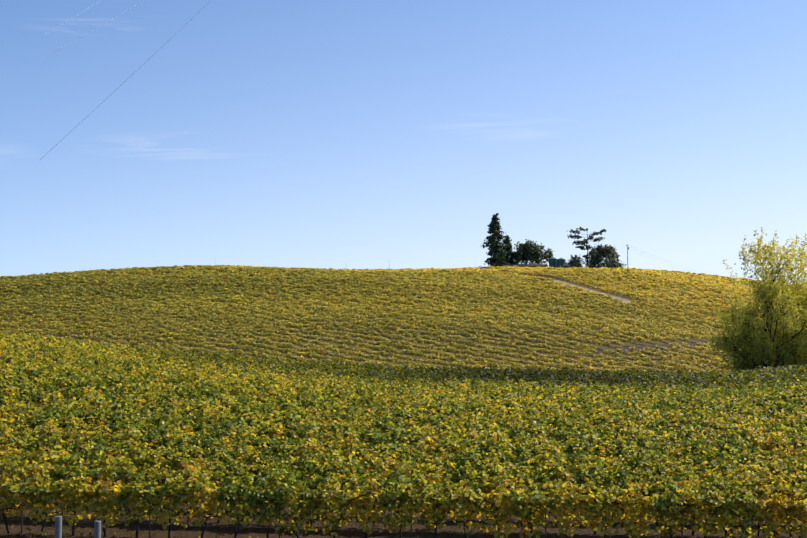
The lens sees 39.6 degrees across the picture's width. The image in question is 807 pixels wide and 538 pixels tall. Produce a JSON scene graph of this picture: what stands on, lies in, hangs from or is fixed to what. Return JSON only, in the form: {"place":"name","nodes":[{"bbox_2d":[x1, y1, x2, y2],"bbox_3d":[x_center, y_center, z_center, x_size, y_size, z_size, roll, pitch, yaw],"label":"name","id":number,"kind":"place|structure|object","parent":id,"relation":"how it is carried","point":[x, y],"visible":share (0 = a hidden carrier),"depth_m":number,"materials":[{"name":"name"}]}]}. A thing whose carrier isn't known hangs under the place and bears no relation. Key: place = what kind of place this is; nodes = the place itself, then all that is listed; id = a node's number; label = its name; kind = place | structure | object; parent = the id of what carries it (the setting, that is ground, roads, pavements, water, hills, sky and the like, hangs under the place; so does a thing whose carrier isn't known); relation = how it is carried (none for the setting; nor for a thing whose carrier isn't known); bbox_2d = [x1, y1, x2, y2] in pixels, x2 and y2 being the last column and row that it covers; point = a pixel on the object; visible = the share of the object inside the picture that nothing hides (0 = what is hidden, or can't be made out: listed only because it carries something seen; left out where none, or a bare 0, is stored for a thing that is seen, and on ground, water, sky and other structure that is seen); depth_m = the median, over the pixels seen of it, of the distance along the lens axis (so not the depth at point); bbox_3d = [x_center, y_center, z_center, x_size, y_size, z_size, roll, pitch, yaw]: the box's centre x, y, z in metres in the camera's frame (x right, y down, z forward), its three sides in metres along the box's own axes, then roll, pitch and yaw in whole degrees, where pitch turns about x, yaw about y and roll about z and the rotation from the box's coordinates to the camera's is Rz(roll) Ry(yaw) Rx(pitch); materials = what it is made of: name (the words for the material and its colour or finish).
{"place":"outdoors","nodes":[
{"label":"outdoors","id":0,"kind":"place"},
{"bbox_2d":[0,271,806,537],"bbox_3d":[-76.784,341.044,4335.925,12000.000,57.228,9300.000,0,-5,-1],"label":"ground","id":1,"kind":"structure","parent":0,"point":[213,529],"depth_m":45.46,"materials":[{"name":"brown soil"}]},
{"bbox_2d":[55,516,61,537],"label":"fence post","id":2,"kind":"object","parent":1,"relation":"on","point":[58,526],"visible":1,"depth_m":19.51,"materials":[{"name":"grey metal"}]},
{"bbox_2d":[94,521,100,537],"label":"fence post","id":3,"kind":"object","parent":1,"relation":"on","point":[97,529],"visible":1,"depth_m":19.12,"materials":[{"name":"grey metal"}]},
{"bbox_2d":[0,520,417,537],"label":"weeds and litter","id":4,"kind":"object","parent":1,"relation":"on","point":[43,533],"visible":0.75,"depth_m":41.75,"materials":[{"name":"plant"}]},
{"bbox_2d":[40,0,691,300],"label":"power line","id":5,"kind":"object","parent":1,"relation":"on","point":[163,45],"visible":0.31,"depth_m":19.05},
{"bbox_2d":[0,332,806,466],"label":"vine leaves","id":6,"kind":"object","parent":1,"relation":"on","point":[617,413],"visible":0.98,"depth_m":69.79,"materials":[{"name":"green plant"}]},
{"bbox_2d":[0,416,806,537],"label":"vine leaves","id":7,"kind":"object","parent":1,"relation":"on","point":[558,481],"visible":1,"depth_m":42.83,"materials":[{"name":"green plant"}]},
{"bbox_2d":[0,265,806,372],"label":"vines","id":8,"kind":"object","parent":1,"relation":"on","point":[155,287],"visible":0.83,"depth_m":350.26,"materials":[{"name":"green plant"}]},
{"bbox_2d":[0,466,806,537],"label":"vine trunks","id":9,"kind":"object","parent":1,"relation":"on","point":[297,535],"visible":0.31,"depth_m":41.42,"materials":[{"name":"brown plant"}]},
{"bbox_2d":[501,264,547,266],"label":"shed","id":10,"kind":"structure","parent":1,"relation":"on","point":[531,265],"depth_m":514.44,"materials":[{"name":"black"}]},
{"bbox_2d":[549,257,556,266],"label":"tank","id":11,"kind":"object","parent":1,"relation":"on","point":[552,261],"visible":0.6,"depth_m":513.63,"materials":[{"name":"teal plastic"}]},
{"bbox_2d":[557,258,565,267],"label":"tank","id":12,"kind":"object","parent":1,"relation":"on","point":[561,262],"visible":0.54,"depth_m":510.62,"materials":[{"name":"teal plastic"}]},
{"bbox_2d":[553,279,629,304],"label":"dirt track","id":13,"kind":"structure","parent":1,"relation":"on","point":[624,300],"depth_m":396.70,"materials":[{"name":"beige soil"}]},
{"bbox_2d":[482,213,806,369],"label":"tree","id":14,"kind":"object","parent":1,"relation":"on","point":[505,256],"depth_m":499.86,"materials":[{"name":"green plant"}]},
{"bbox_2d":[597,342,711,354],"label":"dark track","id":15,"kind":"structure","parent":1,"relation":"on","point":[639,348],"depth_m":310.84,"materials":[{"name":"brown soil"}]},
{"bbox_2d":[705,227,806,371],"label":"tree","id":16,"kind":"object","parent":1,"relation":"on","point":[770,291],"visible":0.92,"depth_m":171.16,"materials":[{"name":"green plant"}]},
{"bbox_2d":[0,0,806,283],"label":"sky","id":17,"kind":"structure","parent":0,"point":[358,134],"materials":[{"name":"blue"}]}
]}

